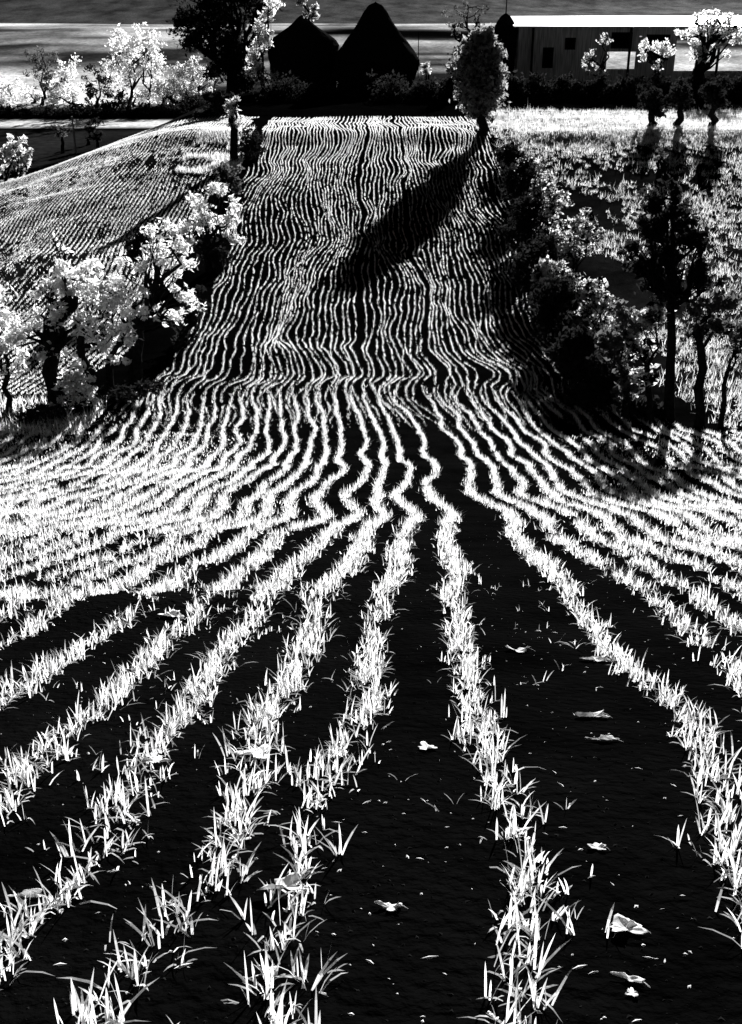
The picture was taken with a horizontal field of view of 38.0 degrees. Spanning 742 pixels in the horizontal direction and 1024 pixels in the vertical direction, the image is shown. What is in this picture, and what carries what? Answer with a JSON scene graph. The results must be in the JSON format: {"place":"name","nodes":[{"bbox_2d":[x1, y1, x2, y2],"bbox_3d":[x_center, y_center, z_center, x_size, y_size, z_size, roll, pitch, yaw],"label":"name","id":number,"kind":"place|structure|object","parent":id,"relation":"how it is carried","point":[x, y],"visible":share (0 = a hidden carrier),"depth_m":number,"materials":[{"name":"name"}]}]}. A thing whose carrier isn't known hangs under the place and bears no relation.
{"place":"outdoors","nodes":[
{"label":"outdoors","id":0,"kind":"place"},
{"bbox_2d":[0,124,254,435],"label":"rank grass","id":1,"kind":"structure","parent":0,"point":[216,132],"depth_m":22.18,"materials":[{"name":"white plant"}]},
{"bbox_2d":[0,0,741,1023],"bbox_3d":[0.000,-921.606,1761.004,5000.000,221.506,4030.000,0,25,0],"label":"ground","id":2,"kind":"structure","parent":0,"point":[450,882],"depth_m":5.25,"materials":[{"name":"soil"}]},
{"bbox_2d":[0,133,27,181],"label":"bush","id":3,"kind":"object","parent":2,"relation":"on","point":[8,152],"visible":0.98,"depth_m":56.41,"materials":[{"name":"white plant"}]},
{"bbox_2d":[0,283,30,416],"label":"fruit tree","id":4,"kind":"object","parent":2,"relation":"on","point":[7,371],"visible":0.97,"depth_m":20.96,"materials":[{"name":"white plant"}]},
{"bbox_2d":[0,73,38,105],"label":"bush","id":5,"kind":"object","parent":2,"relation":"on","point":[10,88],"visible":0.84,"depth_m":115.86,"materials":[{"name":"white plant"}]},
{"bbox_2d":[13,147,34,176],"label":"bush","id":6,"kind":"object","parent":2,"relation":"on","point":[24,158],"visible":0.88,"depth_m":57.56,"materials":[{"name":"white plant"}]},
{"bbox_2d":[8,888,44,897],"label":"fallen leaf","id":7,"kind":"object","parent":2,"relation":"on","point":[23,893],"visible":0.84,"depth_m":1.98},
{"bbox_2d":[0,401,70,428],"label":"bush","id":8,"kind":"object","parent":2,"relation":"on","point":[29,416],"visible":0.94,"depth_m":20.97,"materials":[{"name":"black plant"}]},
{"bbox_2d":[0,103,71,117],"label":"bush","id":9,"kind":"object","parent":2,"relation":"on","point":[31,111],"visible":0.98,"depth_m":109.53,"materials":[{"name":"black plant"}]},
{"bbox_2d":[12,86,61,103],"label":"bush","id":10,"kind":"object","parent":2,"relation":"on","point":[36,97],"visible":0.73,"depth_m":118.47,"materials":[{"name":"white plant"}]},
{"bbox_2d":[22,45,68,104],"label":"tree","id":11,"kind":"object","parent":2,"relation":"on","point":[46,86],"visible":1,"depth_m":116.05,"materials":[{"name":"grey plant"}]},
{"bbox_2d":[0,257,103,409],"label":"fruit tree","id":12,"kind":"object","parent":2,"relation":"on","point":[54,338],"visible":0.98,"depth_m":20.88,"materials":[{"name":"white plant"}]},
{"bbox_2d":[40,77,70,103],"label":"bush","id":13,"kind":"object","parent":2,"relation":"on","point":[57,90],"visible":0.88,"depth_m":117.40,"materials":[{"name":"white plant"}]},
{"bbox_2d":[51,124,71,153],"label":"tree","id":14,"kind":"object","parent":2,"relation":"on","point":[59,133],"visible":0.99,"depth_m":79.30,"materials":[{"name":"black plant"}]},
{"bbox_2d":[44,81,86,106],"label":"bush","id":15,"kind":"object","parent":2,"relation":"on","point":[54,99],"visible":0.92,"depth_m":116.83,"materials":[{"name":"white plant"}]},
{"bbox_2d":[54,52,82,102],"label":"tree","id":16,"kind":"object","parent":2,"relation":"on","point":[67,72],"visible":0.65,"depth_m":117.42,"materials":[{"name":"white plant"}]},
{"bbox_2d":[42,345,99,414],"bbox_3d":[-5.974,-2.553,21.381,1.214,1.539,0.982,0,25,0],"label":"bush","id":17,"kind":"object","parent":2,"relation":"on","point":[76,387],"visible":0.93,"depth_m":21.35,"materials":[{"name":"grey plant"}]},
{"bbox_2d":[48,232,134,390],"bbox_3d":[-5.694,-3.975,22.334,1.689,3.561,1.094,0,25,0],"label":"fruit tree","id":18,"kind":"object","parent":2,"relation":"on","point":[116,299],"visible":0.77,"depth_m":22.23,"materials":[{"name":"white plant"}]},
{"bbox_2d":[67,100,118,116],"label":"bush","id":19,"kind":"object","parent":2,"relation":"on","point":[87,109],"visible":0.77,"depth_m":109.87,"materials":[{"name":"black plant"}]},
{"bbox_2d":[86,117,106,147],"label":"tree","id":20,"kind":"object","parent":2,"relation":"on","point":[95,137],"visible":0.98,"depth_m":81.66,"materials":[{"name":"black plant"}]},
{"bbox_2d":[81,64,119,104],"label":"bush","id":21,"kind":"object","parent":2,"relation":"on","point":[90,87],"visible":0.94,"depth_m":112.27,"materials":[{"name":"grey plant"}]},
{"bbox_2d":[93,88,132,115],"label":"bush","id":22,"kind":"object","parent":2,"relation":"on","point":[107,106],"visible":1,"depth_m":108.86,"materials":[{"name":"black plant"}]},
{"bbox_2d":[70,377,163,405],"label":"bush","id":23,"kind":"object","parent":2,"relation":"on","point":[119,394],"visible":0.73,"depth_m":22.42,"materials":[{"name":"black plant"}]},
{"bbox_2d":[101,250,148,389],"bbox_3d":[-5.218,-3.960,22.936,1.159,3.183,0.936,-4,25,-9],"label":"fruit tree","id":24,"kind":"object","parent":2,"relation":"on","point":[124,315],"visible":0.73,"depth_m":22.82,"materials":[{"name":"white plant"}]},
{"bbox_2d":[0,115,258,394],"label":"stubble","id":25,"kind":"object","parent":2,"relation":"on","point":[142,135],"visible":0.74,"depth_m":42.54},
{"bbox_2d":[99,22,165,110],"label":"tree","id":26,"kind":"object","parent":2,"relation":"on","point":[126,62],"visible":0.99,"depth_m":110.48,"materials":[{"name":"white plant"}]},
{"bbox_2d":[113,87,156,106],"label":"bush","id":27,"kind":"object","parent":2,"relation":"on","point":[139,95],"visible":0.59,"depth_m":115.53,"materials":[{"name":"white plant"}]},
{"bbox_2d":[115,224,162,295],"bbox_3d":[-6.488,-6.999,30.669,1.196,2.353,1.091,10,26,20],"label":"bush","id":28,"kind":"object","parent":2,"relation":"on","point":[134,253],"visible":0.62,"depth_m":30.29,"materials":[{"name":"black plant"}]},
{"bbox_2d":[135,29,167,104],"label":"tree","id":29,"kind":"object","parent":2,"relation":"on","point":[144,82],"visible":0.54,"depth_m":115.36,"materials":[{"name":"grey plant"}]},
{"bbox_2d":[121,100,189,115],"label":"bush","id":30,"kind":"object","parent":2,"relation":"on","point":[170,109],"visible":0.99,"depth_m":110.63,"materials":[{"name":"black plant"}]},
{"bbox_2d":[141,755,171,767],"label":"fallen leaf","id":31,"kind":"object","parent":2,"relation":"on","point":[152,759],"visible":1,"depth_m":2.73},
{"bbox_2d":[149,78,180,104],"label":"bush","id":32,"kind":"object","parent":2,"relation":"on","point":[156,89],"visible":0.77,"depth_m":116.55,"materials":[{"name":"grey plant"}]},
{"bbox_2d":[128,217,206,383],"bbox_3d":[-4.471,-4.499,23.437,1.912,3.717,1.311,0,25,0],"label":"fruit tree","id":33,"kind":"object","parent":2,"relation":"on","point":[142,323],"visible":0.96,"depth_m":23.23,"materials":[{"name":"white plant"}]},
{"bbox_2d":[151,61,194,102],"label":"tree","id":34,"kind":"object","parent":2,"relation":"on","point":[177,74],"visible":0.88,"depth_m":116.31,"materials":[{"name":"grey plant"}]},
{"bbox_2d":[172,82,197,105],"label":"bush","id":35,"kind":"object","parent":2,"relation":"on","point":[178,91],"visible":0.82,"depth_m":116.38,"materials":[{"name":"grey plant"}]},
{"bbox_2d":[166,91,207,111],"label":"bush","id":36,"kind":"object","parent":2,"relation":"on","point":[195,98],"visible":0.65,"depth_m":113.31,"materials":[{"name":"black plant"}]},
{"bbox_2d":[169,284,211,350],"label":"bush","id":37,"kind":"object","parent":2,"relation":"on","point":[182,338],"visible":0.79,"depth_m":26.72,"materials":[{"name":"black plant"}]},
{"bbox_2d":[176,52,215,93],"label":"bush","id":38,"kind":"object","parent":2,"relation":"on","point":[192,71],"visible":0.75,"depth_m":118.03,"materials":[{"name":"white plant"}]},
{"bbox_2d":[167,181,246,273],"bbox_3d":[-5.117,-8.732,33.440,2.388,2.924,1.572,5,25,10],"label":"fruit tree","id":39,"kind":"object","parent":2,"relation":"on","point":[203,217],"visible":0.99,"depth_m":33.32,"materials":[{"name":"white plant"}]},
{"bbox_2d":[193,232,233,273],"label":"bush","id":40,"kind":"object","parent":2,"relation":"on","point":[217,253],"visible":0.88,"depth_m":33.80,"materials":[{"name":"black plant"}]},
{"bbox_2d":[191,84,240,117],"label":"bush","id":41,"kind":"object","parent":2,"relation":"on","point":[216,99],"visible":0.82,"depth_m":58.66,"materials":[{"name":"black plant"}]},
{"bbox_2d":[165,0,283,94],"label":"tree","id":42,"kind":"object","parent":2,"relation":"on","point":[213,18],"visible":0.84,"depth_m":90.59,"materials":[{"name":"black plant"}]},
{"bbox_2d":[215,161,244,199],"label":"bush","id":43,"kind":"object","parent":2,"relation":"on","point":[224,169],"visible":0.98,"depth_m":41.85,"materials":[{"name":"black plant"}]},
{"bbox_2d":[223,96,245,161],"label":"tree","id":44,"kind":"object","parent":2,"relation":"on","point":[230,107],"visible":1,"depth_m":46.30,"materials":[{"name":"black plant"}]},
{"bbox_2d":[238,125,266,160],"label":"bush","id":45,"kind":"object","parent":2,"relation":"on","point":[246,151],"visible":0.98,"depth_m":47.33,"materials":[{"name":"black plant"}]},
{"bbox_2d":[235,744,270,758],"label":"fallen leaf","id":46,"kind":"object","parent":2,"relation":"on","point":[258,750],"visible":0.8,"depth_m":2.79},
{"bbox_2d":[244,0,285,96],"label":"tree","id":47,"kind":"object","parent":2,"relation":"on","point":[263,32],"visible":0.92,"depth_m":71.99,"materials":[{"name":"white plant"}]},
{"bbox_2d":[246,70,301,101],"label":"bush","id":48,"kind":"object","parent":2,"relation":"on","point":[275,92],"visible":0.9,"depth_m":69.07,"materials":[{"name":"black plant"}]},
{"bbox_2d":[258,872,309,891],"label":"fallen leaf","id":49,"kind":"object","parent":2,"relation":"on","point":[286,880],"visible":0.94,"depth_m":2.00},
{"bbox_2d":[267,15,338,90],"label":"haystack","id":50,"kind":"object","parent":2,"relation":"on","point":[302,49],"visible":0.72,"depth_m":77.57,"materials":[{"name":"plant"}]},
{"bbox_2d":[278,79,334,102],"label":"bush","id":51,"kind":"object","parent":2,"relation":"on","point":[314,93],"visible":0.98,"depth_m":68.93,"materials":[{"name":"black plant"}]},
{"bbox_2d":[296,0,320,20],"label":"tree","id":52,"kind":"object","parent":2,"relation":"on","point":[313,13],"visible":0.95,"depth_m":77.98,"materials":[{"name":"white plant"}]},
{"bbox_2d":[299,67,387,100],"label":"bush","id":53,"kind":"object","parent":2,"relation":"on","point":[344,91],"visible":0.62,"depth_m":70.56,"materials":[{"name":"black plant"}]},
{"bbox_2d":[0,382,741,1023],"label":"young wheat","id":54,"kind":"object","parent":2,"relation":"on","point":[294,664],"visible":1,"depth_m":5.46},
{"bbox_2d":[0,519,741,1023],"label":"straw crumbs","id":55,"kind":"object","parent":2,"relation":"on","point":[394,845],"visible":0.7,"depth_m":2.28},
{"bbox_2d":[0,541,741,1023],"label":"soil clods","id":56,"kind":"object","parent":2,"relation":"on","point":[720,1019],"visible":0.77,"depth_m":2.31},
{"bbox_2d":[332,2,419,93],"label":"haystack","id":57,"kind":"object","parent":2,"relation":"on","point":[376,41],"visible":0.83,"depth_m":76.42,"materials":[{"name":"plant"}]},
{"bbox_2d":[104,115,673,431],"bbox_3d":[0.300,-11.364,39.682,11.414,2.840,43.593,0,25,0],"label":"young wheat","id":58,"kind":"object","parent":2,"relation":"on","point":[378,121],"visible":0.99,"depth_m":33.94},
{"bbox_2d":[374,900,407,910],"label":"fallen leaf","id":59,"kind":"object","parent":2,"relation":"on","point":[388,906],"visible":1,"depth_m":1.93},
{"bbox_2d":[366,70,418,102],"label":"bush","id":60,"kind":"object","parent":2,"relation":"on","point":[395,92],"visible":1,"depth_m":69.02,"materials":[{"name":"black plant"}]},
{"bbox_2d":[408,76,442,101],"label":"bush","id":61,"kind":"object","parent":2,"relation":"on","point":[425,85],"visible":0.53,"depth_m":69.18,"materials":[{"name":"black plant"}]},
{"bbox_2d":[416,45,462,102],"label":"tree","id":62,"kind":"object","parent":2,"relation":"on","point":[448,88],"visible":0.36,"depth_m":68.78,"materials":[{"name":"black plant"}]},
{"bbox_2d":[431,94,460,104],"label":"bush","id":63,"kind":"object","parent":2,"relation":"on","point":[446,101],"visible":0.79,"depth_m":67.25,"materials":[{"name":"black plant"}]},
{"bbox_2d":[440,0,493,41],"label":"tree","id":64,"kind":"object","parent":2,"relation":"on","point":[455,31],"visible":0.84,"depth_m":81.64,"materials":[{"name":"grey plant"}]},
{"bbox_2d":[445,23,510,136],"bbox_3d":[4.886,-19.866,49.934,3.303,5.131,3.098,0,25,0],"label":"poplar","id":65,"kind":"object","parent":2,"relation":"on","point":[480,81],"visible":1,"depth_m":49.16,"materials":[{"name":"black plant"}]},
{"bbox_2d":[494,0,517,80],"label":"haystack","id":66,"kind":"object","parent":2,"relation":"on","point":[505,31],"visible":0.52,"depth_m":80.27,"materials":[{"name":"plant"}]},
{"bbox_2d":[490,142,526,167],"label":"bush","id":67,"kind":"object","parent":2,"relation":"on","point":[507,154],"visible":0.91,"depth_m":45.63,"materials":[{"name":"black plant"}]},
{"bbox_2d":[497,155,540,208],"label":"bush","id":68,"kind":"object","parent":2,"relation":"on","point":[525,170],"visible":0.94,"depth_m":40.58,"materials":[{"name":"black plant"}]},
{"bbox_2d":[500,69,538,102],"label":"bush","id":69,"kind":"object","parent":2,"relation":"on","point":[516,90],"visible":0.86,"depth_m":68.78,"materials":[{"name":"black plant"}]},
{"bbox_2d":[494,186,551,254],"bbox_3d":[5.133,-9.530,35.501,1.758,2.348,1.810,-11,27,-23],"label":"bush","id":70,"kind":"object","parent":2,"relation":"on","point":[526,212],"visible":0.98,"depth_m":35.31,"materials":[{"name":"black plant"}]},
{"bbox_2d":[503,231,567,302],"bbox_3d":[4.694,-6.987,30.915,1.780,2.210,1.435,0,25,0],"label":"bush","id":71,"kind":"object","parent":2,"relation":"on","point":[522,262],"visible":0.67,"depth_m":30.63,"materials":[{"name":"black plant"}]},
{"bbox_2d":[514,155,561,190],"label":"bush","id":72,"kind":"object","parent":2,"relation":"on","point":[539,183],"visible":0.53,"depth_m":42.88,"materials":[{"name":"white plant"}]},
{"bbox_2d":[525,71,573,101],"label":"bush","id":73,"kind":"object","parent":2,"relation":"on","point":[545,92],"visible":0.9,"depth_m":69.37,"materials":[{"name":"black plant"}]},
{"bbox_2d":[529,181,574,237],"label":"bush","id":74,"kind":"object","parent":2,"relation":"on","point":[551,207],"visible":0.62,"depth_m":37.26,"materials":[{"name":"white plant"}]},
{"bbox_2d":[528,254,580,318],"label":"bush","id":75,"kind":"object","parent":2,"relation":"on","point":[546,270],"visible":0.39,"depth_m":29.07,"materials":[{"name":"white plant"}]},
{"bbox_2d":[519,266,591,346],"bbox_3d":[4.469,-5.005,26.544,1.510,2.115,1.469,-12,27,-24],"label":"bush","id":76,"kind":"object","parent":2,"relation":"on","point":[552,300],"visible":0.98,"depth_m":26.27,"materials":[{"name":"black plant"}]},
{"bbox_2d":[550,70,588,101],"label":"bush","id":77,"kind":"object","parent":2,"relation":"on","point":[574,87],"visible":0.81,"depth_m":69.91,"materials":[{"name":"black plant"}]},
{"bbox_2d":[540,315,605,386],"bbox_3d":[4.360,-3.395,23.193,1.336,1.822,1.447,0,25,0],"label":"bush","id":78,"kind":"object","parent":2,"relation":"on","point":[576,344],"visible":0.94,"depth_m":22.93,"materials":[{"name":"black plant"}]},
{"bbox_2d":[548,207,609,272],"bbox_3d":[6.274,-8.012,32.501,1.786,2.347,1.429,0,25,0],"label":"bush","id":79,"kind":"object","parent":2,"relation":"on","point":[587,231],"visible":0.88,"depth_m":32.34,"materials":[{"name":"white plant"}]},
{"bbox_2d":[565,272,620,332],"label":"bush","id":80,"kind":"object","parent":2,"relation":"on","point":[599,298],"visible":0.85,"depth_m":26.25,"materials":[{"name":"grey plant"}]},
{"bbox_2d":[575,710,610,717],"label":"fallen leaf","id":81,"kind":"object","parent":2,"relation":"on","point":[591,714],"visible":1,"depth_m":3.25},
{"bbox_2d":[565,350,628,407],"bbox_3d":[4.673,-2.748,22.152,1.370,1.390,1.102,0,25,0],"label":"bush","id":82,"kind":"object","parent":2,"relation":"on","point":[598,381],"visible":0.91,"depth_m":21.95,"materials":[{"name":"black plant"}]},
{"bbox_2d":[581,32,613,79],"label":"sapling","id":83,"kind":"object","parent":2,"relation":"on","point":[588,56],"visible":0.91,"depth_m":72.69,"materials":[{"name":"white plant"}]},
{"bbox_2d":[579,68,628,102],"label":"bush","id":84,"kind":"object","parent":2,"relation":"on","point":[595,91],"visible":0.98,"depth_m":68.67,"materials":[{"name":"black plant"}]},
{"bbox_2d":[487,105,741,428],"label":"meadow grass","id":85,"kind":"structure","parent":2,"relation":"on","point":[552,127],"depth_m":49.25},
{"bbox_2d":[593,312,637,369],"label":"bush","id":86,"kind":"object","parent":2,"relation":"on","point":[607,322],"visible":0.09,"depth_m":23.82,"materials":[{"name":"grey plant"}]},
{"bbox_2d":[594,299,654,418],"bbox_3d":[4.905,-2.934,21.081,1.140,2.526,0.833,0,25,0],"label":"tree","id":87,"kind":"object","parent":2,"relation":"on","point":[610,343],"visible":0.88,"depth_m":20.93,"materials":[{"name":"black plant"}]},
{"bbox_2d":[511,16,741,89],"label":"long shed","id":88,"kind":"structure","parent":2,"relation":"on","point":[554,46],"depth_m":80.63,"materials":[{"name":"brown wood"}]},
{"bbox_2d":[542,47,553,67],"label":"window","id":89,"kind":"structure","parent":88,"relation":"in","point":[547,59],"depth_m":80.69,"materials":[{"name":"black glass"}]},
{"bbox_2d":[610,32,632,48],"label":"window","id":90,"kind":"structure","parent":88,"relation":"in","point":[621,39],"depth_m":80.20,"materials":[{"name":"black glass"}]},
{"bbox_2d":[645,34,670,59],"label":"window","id":91,"kind":"structure","parent":88,"relation":"in","point":[651,37],"depth_m":80.20,"materials":[{"name":"black glass"}]},
{"bbox_2d":[608,73,648,101],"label":"bush","id":92,"kind":"object","parent":2,"relation":"on","point":[623,85],"visible":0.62,"depth_m":69.33,"materials":[{"name":"black plant"}]},
{"bbox_2d":[609,914,650,934],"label":"fallen leaf","id":93,"kind":"object","parent":2,"relation":"on","point":[628,924],"visible":0.98,"depth_m":1.86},
{"bbox_2d":[610,971,649,986],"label":"fallen leaf","id":94,"kind":"object","parent":2,"relation":"on","point":[638,979],"visible":1,"depth_m":1.70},
{"bbox_2d":[616,394,664,418],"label":"bush","id":95,"kind":"object","parent":2,"relation":"on","point":[638,406],"visible":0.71,"depth_m":21.45,"materials":[{"name":"black plant"}]},
{"bbox_2d":[620,299,676,422],"bbox_3d":[5.256,-2.856,20.812,1.048,2.582,0.726,6,25,13],"label":"tree","id":96,"kind":"object","parent":2,"relation":"on","point":[648,379],"visible":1,"depth_m":20.61,"materials":[{"name":"grey plant"}]},
{"bbox_2d":[636,84,667,126],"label":"tree","id":97,"kind":"object","parent":2,"relation":"on","point":[650,99],"visible":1,"depth_m":52.18,"materials":[{"name":"black plant"}]},
{"bbox_2d":[635,71,674,100],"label":"bush","id":98,"kind":"object","parent":2,"relation":"on","point":[665,85],"visible":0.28,"depth_m":69.80,"materials":[{"name":"black plant"}]},
{"bbox_2d":[637,36,676,84],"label":"tree","id":99,"kind":"object","parent":2,"relation":"on","point":[666,51],"visible":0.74,"depth_m":72.44,"materials":[{"name":"white plant"}]},
{"bbox_2d":[653,146,668,178],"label":"bush","id":100,"kind":"object","parent":2,"relation":"on","point":[659,158],"visible":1,"depth_m":44.45,"materials":[{"name":"grey plant"}]},
{"bbox_2d":[616,174,728,419],"bbox_3d":[5.664,-3.937,20.493,2.065,4.812,1.219,8,26,17],"label":"tree","id":101,"kind":"object","parent":2,"relation":"on","point":[659,282],"visible":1,"depth_m":19.99,"materials":[{"name":"black plant"}]},
{"bbox_2d":[663,75,694,127],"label":"tree","id":102,"kind":"object","parent":2,"relation":"on","point":[679,94],"visible":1,"depth_m":52.02,"materials":[{"name":"black plant"}]},
{"bbox_2d":[673,74,705,101],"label":"bush","id":103,"kind":"object","parent":2,"relation":"on","point":[695,85],"visible":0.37,"depth_m":68.75,"materials":[{"name":"black plant"}]},
{"bbox_2d":[674,7,741,84],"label":"tree","id":104,"kind":"object","parent":2,"relation":"on","point":[701,48],"visible":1,"depth_m":70.05,"materials":[{"name":"white plant"}]},
{"bbox_2d":[681,287,741,426],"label":"tree","id":105,"kind":"object","parent":2,"relation":"on","point":[705,325],"visible":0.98,"depth_m":20.03,"materials":[{"name":"black plant"}]},
{"bbox_2d":[697,80,730,126],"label":"tree","id":106,"kind":"object","parent":2,"relation":"on","point":[713,94],"visible":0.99,"depth_m":51.87,"materials":[{"name":"black plant"}]},
{"bbox_2d":[702,73,741,101],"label":"bush","id":107,"kind":"object","parent":2,"relation":"on","point":[728,95],"visible":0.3,"depth_m":69.25,"materials":[{"name":"black plant"}]},
{"bbox_2d":[717,319,741,427],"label":"tree","id":108,"kind":"object","parent":2,"relation":"on","point":[736,349],"visible":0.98,"depth_m":20.27,"materials":[{"name":"black plant"}]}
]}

